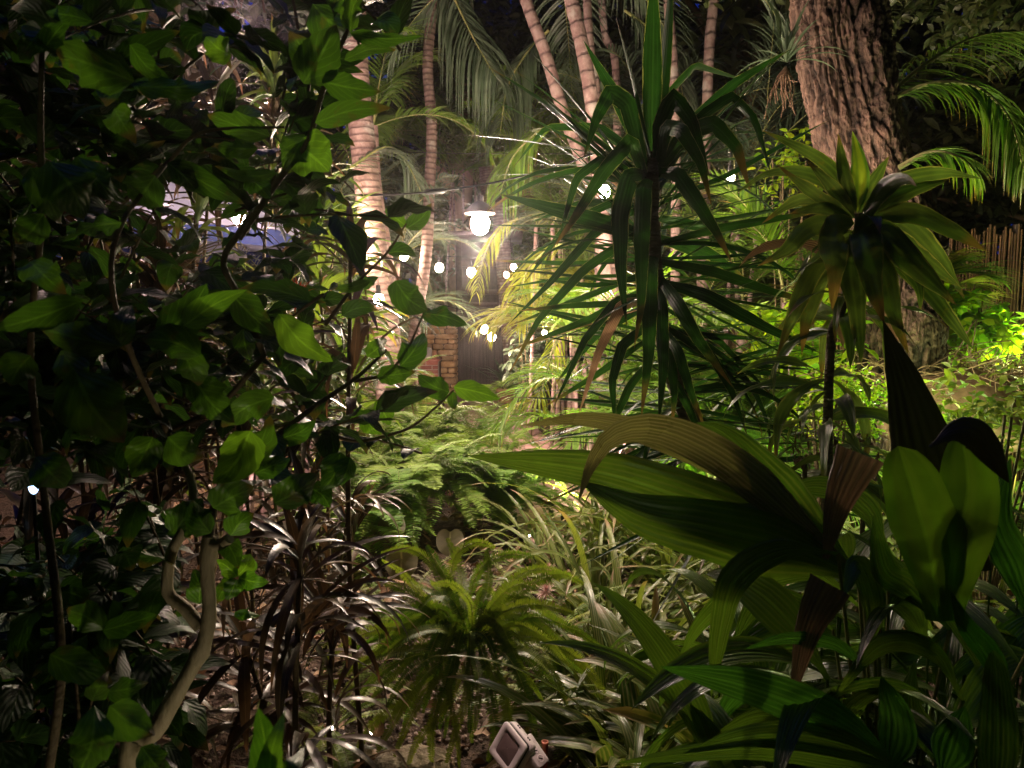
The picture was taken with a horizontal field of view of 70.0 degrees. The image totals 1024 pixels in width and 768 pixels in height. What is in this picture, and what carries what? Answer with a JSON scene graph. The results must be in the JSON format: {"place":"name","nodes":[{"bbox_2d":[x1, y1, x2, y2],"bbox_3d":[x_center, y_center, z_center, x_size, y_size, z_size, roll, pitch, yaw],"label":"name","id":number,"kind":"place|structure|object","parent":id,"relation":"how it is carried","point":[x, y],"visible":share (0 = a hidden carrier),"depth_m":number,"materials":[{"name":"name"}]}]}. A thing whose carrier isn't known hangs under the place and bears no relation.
{"place":"outdoors","nodes":[
{"label":"outdoors","id":0,"kind":"place"},
{"bbox_2d":[0,345,1023,767],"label":"ground","id":1,"kind":"structure","parent":0,"point":[218,699],"depth_m":3.90,"materials":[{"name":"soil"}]},
{"bbox_2d":[0,416,117,561],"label":"cordyline","id":2,"kind":"object","parent":1,"relation":"on","point":[23,512],"visible":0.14,"depth_m":2.13,"materials":[{"name":"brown plant"}]},
{"bbox_2d":[4,487,142,571],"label":"cordyline","id":3,"kind":"object","parent":1,"relation":"on","point":[88,512],"visible":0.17,"depth_m":2.64,"materials":[{"name":"brown plant"}]},
{"bbox_2d":[1,108,208,642],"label":"cordyline","id":4,"kind":"object","parent":1,"relation":"on","point":[72,218],"visible":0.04,"depth_m":2.74,"materials":[{"name":"green plant"}]},
{"bbox_2d":[0,68,230,536],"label":"cordyline","id":5,"kind":"object","parent":1,"relation":"on","point":[68,491],"visible":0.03,"depth_m":2.98,"materials":[{"name":"green plant"}]},
{"bbox_2d":[78,393,232,662],"bbox_3d":[-1.444,0.617,2.975,0.592,1.283,0.949,-2,6,-25],"label":"cordyline","id":6,"kind":"object","parent":1,"relation":"on","point":[157,473],"visible":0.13,"depth_m":2.78,"materials":[{"name":"brown plant"}]},
{"bbox_2d":[56,182,299,264],"bbox_3d":[-3.409,-0.664,7.370,2.778,3.112,2.778,1,5,11],"label":"patio umbrella","id":7,"kind":"object","parent":1,"relation":"on","point":[252,244],"visible":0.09,"depth_m":6.62,"materials":[{"name":"fabric"}]},
{"bbox_2d":[78,21,282,660],"bbox_3d":[-1.336,-0.063,2.921,0.835,2.665,0.967,0,5,0],"label":"cordyline","id":8,"kind":"object","parent":1,"relation":"on","point":[147,279],"visible":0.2,"depth_m":3.00,"materials":[{"name":"green plant"}]},
{"bbox_2d":[161,162,253,680],"bbox_3d":[-1.196,0.205,2.951,0.440,2.138,0.352,-3,6,-29],"label":"cordyline","id":9,"kind":"object","parent":1,"relation":"on","point":[199,207],"visible":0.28,"depth_m":2.86,"materials":[{"name":"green plant"}]},
{"bbox_2d":[30,0,435,379],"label":"dark tree","id":10,"kind":"object","parent":1,"relation":"on","point":[255,8],"depth_m":11.78,"materials":[{"name":"green plant"}]},
{"bbox_2d":[143,578,330,767],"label":"cordyline","id":11,"kind":"object","parent":1,"relation":"on","point":[244,669],"visible":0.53,"depth_m":1.89,"materials":[{"name":"brown plant"}]},
{"bbox_2d":[125,5,354,575],"bbox_3d":[-1.248,-0.254,3.360,1.132,2.965,0.912,-3,6,-33],"label":"cordyline","id":12,"kind":"object","parent":1,"relation":"on","point":[196,75],"visible":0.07,"depth_m":3.28,"materials":[{"name":"green plant"}]},
{"bbox_2d":[0,0,499,767],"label":"leafy shrub","id":13,"kind":"object","parent":1,"relation":"on","point":[72,636],"visible":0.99,"depth_m":1.26,"materials":[{"name":"green plant"}]},
{"bbox_2d":[72,277,433,554],"bbox_3d":[-1.540,0.193,4.713,2.142,1.847,1.783,0,5,0],"label":"areca palm","id":14,"kind":"object","parent":1,"relation":"on","point":[261,494],"visible":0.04,"depth_m":4.50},
{"bbox_2d":[147,19,381,277],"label":"dark tree","id":15,"kind":"object","parent":1,"relation":"on","point":[244,69],"visible":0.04,"depth_m":16.01,"materials":[{"name":"green plant"}]},
{"bbox_2d":[182,380,377,684],"bbox_3d":[-0.947,0.611,2.989,0.896,1.330,0.671,-3,6,-32],"label":"cordyline","id":16,"kind":"object","parent":1,"relation":"on","point":[304,449],"visible":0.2,"depth_m":2.94,"materials":[{"name":"brown plant"}]},
{"bbox_2d":[189,13,383,592],"bbox_3d":[-0.994,-0.183,3.166,1.012,2.787,0.657,4,6,36],"label":"cordyline","id":17,"kind":"object","parent":1,"relation":"on","point":[271,80],"visible":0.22,"depth_m":3.14,"materials":[{"name":"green plant"}]},
{"bbox_2d":[164,497,420,767],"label":"cordyline","id":18,"kind":"object","parent":1,"relation":"on","point":[293,541],"visible":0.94,"depth_m":1.79,"materials":[{"name":"brown plant"}]},
{"bbox_2d":[211,641,381,767],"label":"cordyline","id":19,"kind":"object","parent":1,"relation":"on","point":[311,679],"visible":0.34,"depth_m":2.04,"materials":[{"name":"brown plant"}]},
{"bbox_2d":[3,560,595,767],"bbox_3d":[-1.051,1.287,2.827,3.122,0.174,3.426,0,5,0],"label":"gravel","id":20,"kind":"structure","parent":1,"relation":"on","point":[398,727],"depth_m":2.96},
{"bbox_2d":[241,446,368,710],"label":"cordyline","id":21,"kind":"object","parent":1,"relation":"on","point":[302,514],"visible":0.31,"depth_m":2.76,"materials":[{"name":"brown plant"}]},
{"bbox_2d":[217,646,419,767],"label":"sword fern","id":22,"kind":"object","parent":1,"relation":"on","point":[339,756],"visible":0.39,"depth_m":2.62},
{"bbox_2d":[256,148,401,568],"bbox_3d":[-0.935,-0.025,3.794,0.830,2.297,0.640,3,6,28],"label":"cordyline","id":23,"kind":"object","parent":1,"relation":"on","point":[326,267],"visible":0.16,"depth_m":3.73,"materials":[{"name":"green plant"}]},
{"bbox_2d":[234,549,430,767],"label":"cordyline","id":24,"kind":"object","parent":1,"relation":"on","point":[332,635],"visible":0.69,"depth_m":1.99,"materials":[{"name":"brown plant"}]},
{"bbox_2d":[277,7,404,467],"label":"palm tree","id":25,"kind":"object","parent":1,"relation":"on","point":[361,134],"visible":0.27,"depth_m":6.32,"materials":[{"name":"plant"}]},
{"bbox_2d":[349,145,435,213],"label":"palm frond","id":26,"kind":"object","parent":25,"relation":"attached to","point":[408,174],"visible":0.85,"depth_m":6.33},
{"bbox_2d":[208,150,475,446],"bbox_3d":[-2.067,-0.926,8.307,2.931,3.502,3.020,-3,6,-30],"label":"areca palm","id":27,"kind":"object","parent":1,"relation":"on","point":[386,178],"visible":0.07,"depth_m":8.19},
{"bbox_2d":[277,172,420,586],"bbox_3d":[-0.733,0.128,3.242,0.660,2.142,0.506,0,5,0],"label":"cordyline","id":28,"kind":"object","parent":1,"relation":"on","point":[325,204],"visible":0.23,"depth_m":3.21,"materials":[{"name":"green plant"}]},
{"bbox_2d":[264,476,436,578],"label":"boston fern","id":29,"kind":"object","parent":1,"relation":"on","point":[393,513],"visible":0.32,"depth_m":4.18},
{"bbox_2d":[269,200,438,767],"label":"cordyline","id":30,"kind":"object","parent":1,"relation":"on","point":[355,338],"visible":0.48,"depth_m":2.27,"materials":[{"name":"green plant"}]},
{"bbox_2d":[304,466,412,651],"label":"cordyline","id":31,"kind":"object","parent":1,"relation":"on","point":[357,518],"visible":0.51,"depth_m":3.07,"materials":[{"name":"brown plant"}]},
{"bbox_2d":[293,396,448,495],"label":"boston fern","id":32,"kind":"object","parent":1,"relation":"on","point":[364,456],"visible":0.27,"depth_m":5.33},
{"bbox_2d":[252,13,497,281],"bbox_3d":[-1.157,-1.265,7.241,2.095,4.342,2.174,2,5,17],"label":"palm tree","id":33,"kind":"object","parent":1,"relation":"on","point":[382,126],"visible":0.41,"depth_m":7.15,"materials":[{"name":"plant"}]},
{"bbox_2d":[472,29,548,168],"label":"palm frond","id":34,"kind":"object","parent":33,"relation":"attached to","point":[529,71],"visible":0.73,"depth_m":6.71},
{"bbox_2d":[279,171,485,342],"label":"areca palm","id":35,"kind":"object","parent":1,"relation":"on","point":[437,236],"visible":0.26,"depth_m":8.20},
{"bbox_2d":[320,432,494,543],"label":"boston fern","id":36,"kind":"object","parent":1,"relation":"on","point":[395,473],"visible":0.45,"depth_m":4.46,"materials":[{"name":"plant"}]},
{"bbox_2d":[374,744,452,767],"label":"rock","id":37,"kind":"object","parent":1,"relation":"on","point":[420,759],"visible":0.66,"depth_m":2.46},
{"bbox_2d":[339,398,502,451],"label":"boston fern","id":38,"kind":"object","parent":1,"relation":"on","point":[409,417],"visible":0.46,"depth_m":5.84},
{"bbox_2d":[407,0,436,416],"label":"palm tree","id":39,"kind":"object","parent":1,"relation":"on","point":[429,178],"visible":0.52,"depth_m":7.38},
{"bbox_2d":[422,325,457,391],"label":"brick pillar","id":40,"kind":"structure","parent":1,"relation":"on","point":[445,343],"depth_m":13.93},
{"bbox_2d":[359,87,522,324],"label":"dark tree","id":41,"kind":"object","parent":1,"relation":"on","point":[442,212],"visible":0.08,"depth_m":19.36,"materials":[{"name":"green plant"}]},
{"bbox_2d":[331,70,569,304],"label":"tree","id":42,"kind":"object","parent":1,"relation":"on","point":[457,137],"visible":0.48,"depth_m":15.61,"materials":[{"name":"plant"}]},
{"bbox_2d":[363,421,545,544],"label":"boston fern","id":43,"kind":"object","parent":1,"relation":"on","point":[441,476],"visible":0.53,"depth_m":4.74,"materials":[{"name":"plant"}]},
{"bbox_2d":[367,0,559,314],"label":"branching tree","id":44,"kind":"object","parent":1,"relation":"on","point":[373,7],"visible":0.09,"depth_m":17.78,"materials":[{"name":"green plant"}]},
{"bbox_2d":[327,537,606,767],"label":"sword fern","id":45,"kind":"object","parent":1,"relation":"on","point":[488,623],"visible":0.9,"depth_m":2.55,"materials":[{"name":"plant"}]},
{"bbox_2d":[400,380,552,486],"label":"boston fern","id":46,"kind":"object","parent":1,"relation":"on","point":[478,420],"visible":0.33,"depth_m":6.17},
{"bbox_2d":[408,427,546,527],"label":"boston fern","id":47,"kind":"object","parent":1,"relation":"on","point":[509,447],"visible":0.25,"depth_m":5.02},
{"bbox_2d":[368,0,592,277],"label":"dark tree","id":48,"kind":"object","parent":1,"relation":"on","point":[492,32],"visible":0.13,"depth_m":16.35,"materials":[{"name":"green plant"}]},
{"bbox_2d":[457,310,503,390],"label":"reed gate","id":49,"kind":"structure","parent":1,"relation":"on","point":[475,355],"depth_m":14.50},
{"bbox_2d":[442,231,522,381],"bbox_3d":[-0.593,-1.496,15.629,1.615,3.307,1.600,0,5,0],"label":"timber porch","id":50,"kind":"object","parent":1,"relation":"on","point":[489,295],"visible":0.4,"depth_m":15.85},
{"bbox_2d":[491,202,521,399],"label":"palm tree","id":51,"kind":"object","parent":1,"relation":"on","point":[499,216],"visible":0.32,"depth_m":13.65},
{"bbox_2d":[0,0,1023,376],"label":"wood","id":52,"kind":"object","parent":1,"relation":"on","point":[286,34],"visible":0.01,"depth_m":20.82,"materials":[{"name":"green plant"}]},
{"bbox_2d":[445,468,579,537],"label":"boston fern","id":53,"kind":"object","parent":1,"relation":"on","point":[498,497],"visible":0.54,"depth_m":4.82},
{"bbox_2d":[489,722,535,767],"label":"flood light","id":54,"kind":"object","parent":1,"relation":"on","point":[513,745],"visible":1,"depth_m":2.08,"materials":[{"name":"white plastic"}]},
{"bbox_2d":[499,321,556,434],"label":"leaved bush","id":55,"kind":"object","parent":1,"relation":"on","point":[524,359],"visible":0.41,"depth_m":8.93,"materials":[{"name":"green plant"}]},
{"bbox_2d":[434,52,634,378],"bbox_3d":[0.443,-3.862,17.863,3.963,7.696,7.036,-4,7,-40],"label":"dark tree","id":56,"kind":"object","parent":1,"relation":"on","point":[530,241],"visible":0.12,"depth_m":16.35,"materials":[{"name":"green plant"}]},
{"bbox_2d":[445,480,654,596],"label":"strap plant","id":57,"kind":"object","parent":1,"relation":"on","point":[538,539],"visible":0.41,"depth_m":4.41,"materials":[{"name":"green plant"}]},
{"bbox_2d":[462,265,640,449],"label":"areca palm","id":58,"kind":"object","parent":1,"relation":"on","point":[496,324],"visible":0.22,"depth_m":6.95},
{"bbox_2d":[419,514,708,729],"bbox_3d":[0.364,1.082,2.925,1.586,0.825,1.407,0,5,0],"label":"strap plant","id":59,"kind":"object","parent":1,"relation":"on","point":[671,615],"visible":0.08,"depth_m":3.24,"materials":[{"name":"green plant"}]},
{"bbox_2d":[520,0,619,386],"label":"palm tree","id":60,"kind":"object","parent":1,"relation":"on","point":[540,41],"visible":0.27,"depth_m":6.15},
{"bbox_2d":[484,128,548,217],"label":"palm frond","id":61,"kind":"object","parent":60,"relation":"attached to","point":[520,164],"visible":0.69,"depth_m":6.26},
{"bbox_2d":[375,0,788,433],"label":"palm tree","id":62,"kind":"object","parent":1,"relation":"on","point":[575,15],"visible":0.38,"depth_m":6.38,"materials":[{"name":"plant"}]},
{"bbox_2d":[434,0,521,123],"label":"palm frond","id":63,"kind":"object","parent":62,"relation":"hanging from","point":[484,78],"visible":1,"depth_m":6.19,"materials":[{"name":"plant"}]},
{"bbox_2d":[453,60,718,435],"bbox_3d":[0.889,-1.615,9.273,3.210,4.610,3.537,0,5,0],"label":"areca palm","id":64,"kind":"object","parent":1,"relation":"on","point":[561,159],"visible":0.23,"depth_m":9.18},
{"bbox_2d":[463,456,713,593],"bbox_3d":[0.763,0.845,4.714,2.121,0.971,2.180,0,5,0],"label":"strap plant","id":65,"kind":"object","parent":1,"relation":"on","point":[595,525],"visible":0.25,"depth_m":4.47,"materials":[{"name":"green plant"}]},
{"bbox_2d":[446,585,732,767],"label":"strap plant","id":66,"kind":"object","parent":1,"relation":"on","point":[552,720],"visible":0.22,"depth_m":2.44,"materials":[{"name":"green plant"}]},
{"bbox_2d":[465,489,715,651],"bbox_3d":[0.481,0.912,3.775,1.548,0.833,1.675,0,5,0],"label":"strap plant","id":67,"kind":"object","parent":1,"relation":"on","point":[595,577],"visible":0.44,"depth_m":3.97,"materials":[{"name":"green plant"}]},
{"bbox_2d":[488,519,714,686],"bbox_3d":[0.586,1.078,3.318,1.404,0.744,1.344,-4,7,-40],"label":"strap plant","id":68,"kind":"object","parent":1,"relation":"on","point":[679,619],"visible":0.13,"depth_m":3.35,"materials":[{"name":"green plant"}]},
{"bbox_2d":[517,133,696,446],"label":"areca palm","id":69,"kind":"object","parent":1,"relation":"on","point":[546,194],"visible":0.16,"depth_m":8.38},
{"bbox_2d":[485,669,740,767],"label":"strap plant","id":70,"kind":"object","parent":1,"relation":"on","point":[582,742],"visible":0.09,"depth_m":2.28,"materials":[{"name":"green plant"}]},
{"bbox_2d":[464,0,797,369],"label":"dark tree","id":71,"kind":"object","parent":1,"relation":"on","point":[610,22],"visible":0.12,"depth_m":15.03,"materials":[{"name":"green plant"}]},
{"bbox_2d":[475,247,795,507],"bbox_3d":[0.779,0.024,5.381,2.672,1.978,2.294,4,6,34],"label":"areca palm","id":72,"kind":"object","parent":1,"relation":"on","point":[504,427],"visible":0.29,"depth_m":5.14,"materials":[{"name":"plant"}]},
{"bbox_2d":[500,326,564,433],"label":"palm frond","id":73,"kind":"object","parent":72,"relation":"attached to","point":[553,350],"visible":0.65,"depth_m":5.61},
{"bbox_2d":[498,244,567,322],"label":"palm frond","id":74,"kind":"object","parent":72,"relation":"attached to","point":[530,279],"visible":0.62,"depth_m":5.96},
{"bbox_2d":[436,574,852,767],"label":"strap plant","id":75,"kind":"object","parent":1,"relation":"on","point":[640,750],"visible":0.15,"depth_m":2.64,"materials":[{"name":"green plant"}]},
{"bbox_2d":[489,41,801,451],"bbox_3d":[1.302,-1.275,7.657,2.732,4.302,3.453,-3,6,-30],"label":"areca palm","id":76,"kind":"object","parent":1,"relation":"on","point":[553,180],"visible":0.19,"depth_m":7.40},
{"bbox_2d":[466,217,518,302],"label":"palm frond","id":77,"kind":"object","parent":76,"relation":"attached to","point":[497,233],"visible":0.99,"depth_m":6.71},
{"bbox_2d":[663,0,680,462],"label":"palm tree","id":78,"kind":"object","parent":1,"relation":"on","point":[674,76],"visible":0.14,"depth_m":6.36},
{"bbox_2d":[469,0,883,619],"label":"spiky yucca","id":79,"kind":"object","parent":1,"relation":"on","point":[661,146],"visible":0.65,"depth_m":2.67,"materials":[{"name":"green plant"}]},
{"bbox_2d":[553,329,840,499],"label":"areca palm","id":80,"kind":"object","parent":1,"relation":"on","point":[654,379],"visible":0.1,"depth_m":4.77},
{"bbox_2d":[501,446,895,615],"bbox_3d":[0.944,0.902,4.116,2.088,1.029,2.030,0,5,0],"label":"strap plant","id":81,"kind":"object","parent":1,"relation":"on","point":[666,558],"visible":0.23,"depth_m":4.03,"materials":[{"name":"green plant"}]},
{"bbox_2d":[695,0,718,373],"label":"palm tree","id":82,"kind":"object","parent":1,"relation":"on","point":[709,45],"visible":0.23,"depth_m":6.54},
{"bbox_2d":[571,372,902,559],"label":"areca palm","id":83,"kind":"object","parent":1,"relation":"on","point":[781,393],"visible":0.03,"depth_m":4.83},
{"bbox_2d":[636,190,839,435],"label":"areca palm","id":84,"kind":"object","parent":1,"relation":"on","point":[756,274],"visible":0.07,"depth_m":5.99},
{"bbox_2d":[575,511,905,654],"bbox_3d":[1.198,0.967,3.755,1.812,0.974,1.810,0,5,0],"label":"strap plant","id":85,"kind":"object","parent":1,"relation":"on","point":[714,566],"visible":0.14,"depth_m":3.62,"materials":[{"name":"green plant"}]},
{"bbox_2d":[468,320,1023,767],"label":"palm grass","id":86,"kind":"object","parent":1,"relation":"on","point":[751,517],"visible":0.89,"depth_m":1.25,"materials":[{"name":"green plant"}]},
{"bbox_2d":[540,566,975,767],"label":"strap plant","id":87,"kind":"object","parent":1,"relation":"on","point":[643,716],"visible":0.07,"depth_m":2.25,"materials":[{"name":"green plant"}]},
{"bbox_2d":[586,5,933,401],"bbox_3d":[2.239,-1.374,7.144,3.386,4.454,3.509,0,5,0],"label":"areca palm","id":88,"kind":"object","parent":1,"relation":"on","point":[800,107],"visible":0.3,"depth_m":6.83,"materials":[{"name":"plant"}]},
{"bbox_2d":[690,169,850,455],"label":"areca palm","id":89,"kind":"object","parent":1,"relation":"on","point":[763,235],"visible":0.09,"depth_m":4.85,"materials":[{"name":"plant"}]},
{"bbox_2d":[539,483,1023,767],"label":"undergrowth","id":90,"kind":"object","parent":1,"relation":"on","point":[771,605],"visible":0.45,"depth_m":1.52,"materials":[{"name":"green plant"}]},
{"bbox_2d":[548,0,1021,395],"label":"dark tree","id":91,"kind":"object","parent":1,"relation":"on","point":[737,19],"visible":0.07,"depth_m":8.97,"materials":[{"name":"green plant"}]},
{"bbox_2d":[747,125,822,445],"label":"leaved bush","id":92,"kind":"object","parent":1,"relation":"on","point":[788,159],"visible":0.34,"depth_m":5.45,"materials":[{"name":"green plant"}]},
{"bbox_2d":[629,0,969,355],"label":"dark tree","id":93,"kind":"object","parent":1,"relation":"on","point":[728,209],"visible":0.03,"depth_m":12.61,"materials":[{"name":"green plant"}]},
{"bbox_2d":[731,288,878,467],"bbox_3d":[1.873,0.209,4.599,0.995,1.737,0.689,2,5,19],"label":"leaved bush","id":94,"kind":"object","parent":1,"relation":"on","point":[770,315],"visible":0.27,"depth_m":4.49,"materials":[{"name":"green plant"}]},
{"bbox_2d":[787,362,887,506],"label":"leaved bush","id":95,"kind":"object","parent":1,"relation":"on","point":[877,392],"visible":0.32,"depth_m":3.29,"materials":[{"name":"green plant"}]},
{"bbox_2d":[727,130,985,550],"bbox_3d":[1.055,0.268,2.306,0.766,2.170,0.616,2,5,18],"label":"corn plant","id":96,"kind":"object","parent":1,"relation":"on","point":[880,245],"visible":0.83,"depth_m":2.20,"materials":[{"name":"green plant"}]},
{"bbox_2d":[697,0,1023,552],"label":"rough barked tree","id":97,"kind":"object","parent":1,"relation":"on","point":[856,91],"visible":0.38,"depth_m":4.16,"materials":[{"name":"brown plant"}]},
{"bbox_2d":[738,0,845,118],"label":"air plant","id":98,"kind":"object","parent":97,"relation":"attached to","point":[786,44],"visible":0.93,"depth_m":3.89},
{"bbox_2d":[711,0,1023,349],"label":"dark tree","id":99,"kind":"object","parent":1,"relation":"on","point":[923,121],"visible":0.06,"depth_m":9.69,"materials":[{"name":"green plant"}]},
{"bbox_2d":[791,224,1023,480],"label":"reed fence","id":100,"kind":"object","parent":1,"relation":"on","point":[1015,244],"visible":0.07,"depth_m":6.00,"materials":[{"name":"brown wood"}]},
{"bbox_2d":[797,319,1023,453],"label":"root mound","id":101,"kind":"object","parent":1,"relation":"on","point":[960,393],"visible":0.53,"depth_m":4.15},
{"bbox_2d":[840,242,1023,382],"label":"areca palm","id":102,"kind":"object","parent":1,"relation":"on","point":[976,278],"visible":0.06,"depth_m":4.97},
{"bbox_2d":[902,16,1023,347],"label":"dark tree","id":103,"kind":"object","parent":1,"relation":"on","point":[975,139],"visible":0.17,"depth_m":9.34,"materials":[{"name":"green plant"}]},
{"bbox_2d":[923,358,1023,614],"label":"leaved bush","id":104,"kind":"object","parent":1,"relation":"on","point":[985,414],"visible":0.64,"depth_m":3.20,"materials":[{"name":"green plant"}]},
{"bbox_2d":[947,288,1023,372],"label":"leaved bush","id":105,"kind":"object","parent":1,"relation":"on","point":[997,322],"visible":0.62,"depth_m":4.45,"materials":[{"name":"green plant"}]},
{"bbox_2d":[947,247,1023,369],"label":"areca palm","id":106,"kind":"object","parent":1,"relation":"on","point":[995,277],"visible":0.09,"depth_m":4.68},
{"bbox_2d":[442,391,645,544],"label":"path","id":107,"kind":"structure","parent":0,"point":[530,513],"depth_m":6.29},
{"bbox_2d":[898,146,995,200],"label":"palm frond","id":108,"kind":"object","parent":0,"point":[971,168],"visible":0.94,"depth_m":3.33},
{"bbox_2d":[897,76,1023,205],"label":"palm frond","id":109,"kind":"object","parent":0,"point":[1009,128],"visible":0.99,"depth_m":3.81,"materials":[{"name":"plant"}]},
{"bbox_2d":[898,31,1023,104],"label":"palm frond","id":110,"kind":"object","parent":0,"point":[1014,35],"visible":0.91,"depth_m":4.46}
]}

